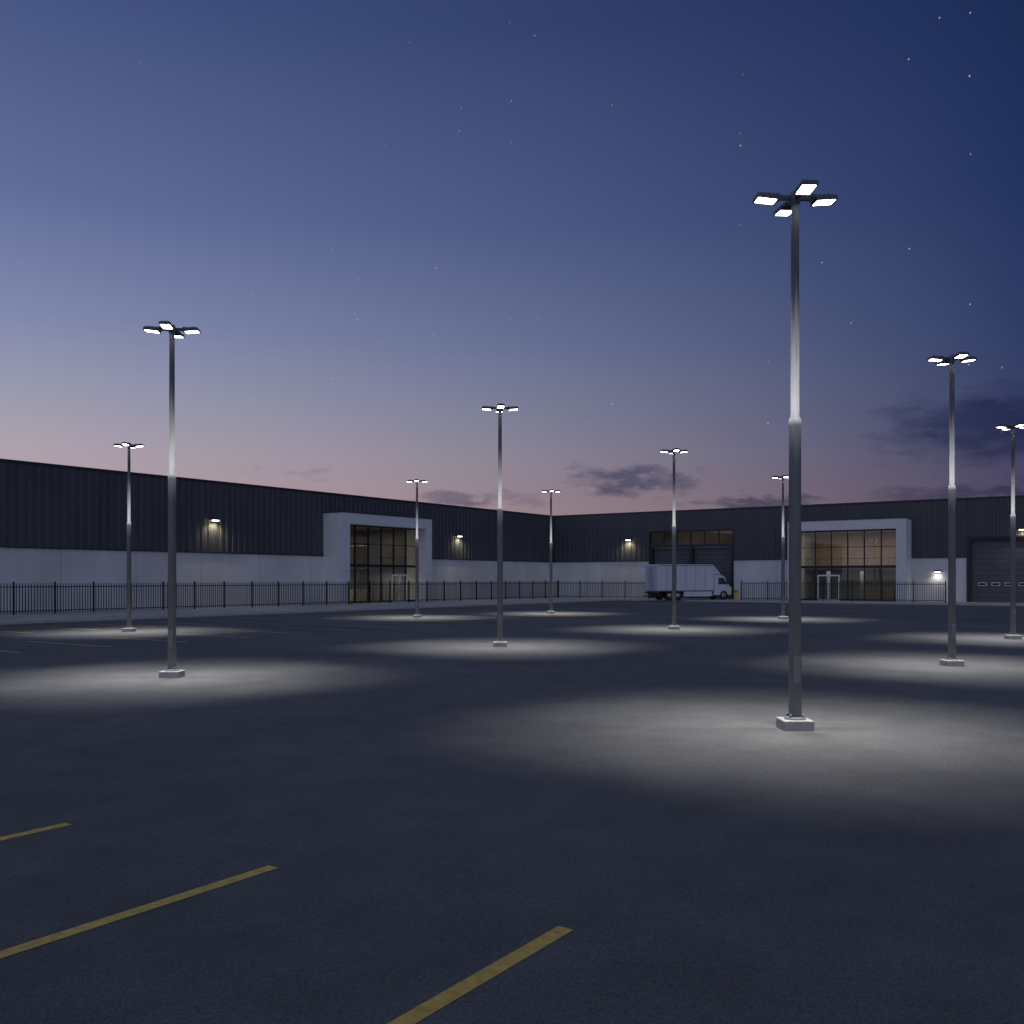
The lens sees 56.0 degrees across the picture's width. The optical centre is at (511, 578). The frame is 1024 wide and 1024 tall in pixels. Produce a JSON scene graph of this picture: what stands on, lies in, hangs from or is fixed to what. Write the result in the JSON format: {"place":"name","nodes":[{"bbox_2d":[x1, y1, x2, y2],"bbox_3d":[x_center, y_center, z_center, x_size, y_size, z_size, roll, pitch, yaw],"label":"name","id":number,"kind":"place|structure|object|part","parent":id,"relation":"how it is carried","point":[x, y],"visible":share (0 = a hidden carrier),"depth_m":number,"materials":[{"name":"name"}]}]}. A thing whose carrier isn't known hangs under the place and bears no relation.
{"place":"outdoors","nodes":[
{"label":"outdoors","id":0,"kind":"place"},
{"bbox_2d":[0,600,1023,1023],"bbox_3d":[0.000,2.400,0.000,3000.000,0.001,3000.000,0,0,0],"label":"ground","id":1,"kind":"structure","parent":0,"point":[652,812],"depth_m":9.72,"materials":[{"name":"grey asphalt"}]},
{"bbox_2d":[113,442,144,631],"bbox_3d":[-17.438,-1.880,43.800,1.108,8.660,1.108,0,0,41],"label":"street lamp","id":2,"kind":"object","parent":1,"relation":"on","point":[128,628],"visible":0.98,"depth_m":43.72,"materials":[{"name":"metal"}]},
{"bbox_2d":[143,321,200,677],"bbox_3d":[-8.306,-1.880,23.500,1.108,8.660,1.108,0,0,41],"label":"street lamp","id":3,"kind":"object","parent":1,"relation":"on","point":[171,670],"visible":0.98,"depth_m":23.43,"materials":[{"name":"metal"}]},
{"bbox_2d":[0,610,598,1023],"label":"parking lines","id":4,"kind":"object","parent":1,"relation":"on","point":[443,998],"visible":0.91,"depth_m":6.36,"materials":[{"name":"yellow paint"}]},
{"bbox_2d":[406,479,427,617],"bbox_3d":[-5.905,-1.880,59.800,1.108,8.660,1.108,0,0,41],"label":"street lamp","id":5,"kind":"object","parent":1,"relation":"on","point":[416,614],"visible":0.98,"depth_m":59.74,"materials":[{"name":"metal"}]},
{"bbox_2d":[482,403,518,646],"bbox_3d":[-0.428,-1.880,34.300,1.108,8.660,1.108,0,0,41],"label":"street lamp","id":6,"kind":"object","parent":1,"relation":"on","point":[499,408],"visible":1,"depth_m":34.22,"materials":[{"name":"metal"}]},
{"bbox_2d":[0,458,1023,612],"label":"warehouse","id":7,"kind":"structure","parent":1,"relation":"on","point":[64,524],"depth_m":95.26,"materials":[{"name":"grey metal"}]},
{"bbox_2d":[211,518,219,521],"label":"wall light","id":8,"kind":"object","parent":7,"relation":"attached to","point":[214,519],"visible":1,"depth_m":78.53,"materials":[{"name":"beige"}]},
{"bbox_2d":[968,536,1023,602],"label":"dock door","id":9,"kind":"structure","parent":7,"relation":"in","point":[988,557],"depth_m":94.61,"materials":[{"name":"grey metal"}]},
{"bbox_2d":[541,489,560,613],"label":"street lamp","id":10,"kind":"object","parent":1,"relation":"on","point":[550,611],"visible":0.98,"depth_m":66.61,"materials":[{"name":"metal"}]},
{"bbox_2d":[660,448,687,629],"bbox_3d":[7.713,-1.880,45.800,1.108,8.660,1.108,0,0,41],"label":"street lamp","id":11,"kind":"object","parent":1,"relation":"on","point":[673,625],"visible":0.98,"depth_m":45.72,"materials":[{"name":"metal"}]},
{"bbox_2d":[772,475,788,618],"bbox_3d":[16.198,-1.880,57.500,1.108,8.660,1.108,0,0,41],"label":"street lamp","id":12,"kind":"object","parent":1,"relation":"on","point":[782,616],"visible":0.87,"depth_m":57.43,"materials":[{"name":"metal"}]},
{"bbox_2d":[752,179,837,730],"bbox_3d":[4.530,-1.880,15.400,1.108,8.660,1.108,0,0,41],"label":"street lamp","id":13,"kind":"object","parent":1,"relation":"on","point":[794,719],"visible":0.96,"depth_m":15.33,"materials":[{"name":"metal"}]},
{"bbox_2d":[927,351,976,666],"bbox_3d":[12.166,-1.880,26.600,1.108,8.660,1.108,0,0,41],"label":"street lamp","id":14,"kind":"object","parent":1,"relation":"on","point":[951,660],"visible":0.99,"depth_m":26.53,"materials":[{"name":"metal"}]},
{"bbox_2d":[995,422,1023,638],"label":"street lamp","id":15,"kind":"object","parent":1,"relation":"on","point":[1012,634],"visible":0.95,"depth_m":38.34,"materials":[{"name":"metal"}]},
{"bbox_2d":[0,597,1023,624],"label":"pavement","id":16,"kind":"structure","parent":0,"point":[52,617],"depth_m":76.62,"materials":[{"name":"concrete"}]},
{"bbox_2d":[0,580,945,614],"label":"metal fence","id":17,"kind":"object","parent":16,"relation":"on","point":[509,589],"visible":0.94,"depth_m":86.11,"materials":[{"name":"black metal"}]},
{"bbox_2d":[644,564,731,599],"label":"box truck","id":18,"kind":"object","parent":16,"relation":"on","point":[711,581],"visible":0.98,"depth_m":103.67,"materials":[{"name":"metal"}]},
{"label":"windows","id":19,"kind":"part","parent":18,"relation":"part of","materials":[{"name":"black glass"}]},
{"bbox_2d":[735,588,737,599],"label":"bollard","id":20,"kind":"object","parent":16,"relation":"on","point":[736,593],"visible":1,"depth_m":102.08,"materials":[{"name":"yellow metal"}]},
{"bbox_2d":[0,0,1023,515],"label":"sky","id":21,"kind":"structure","parent":0,"point":[379,225],"materials":[{"name":"blue"}]}
]}

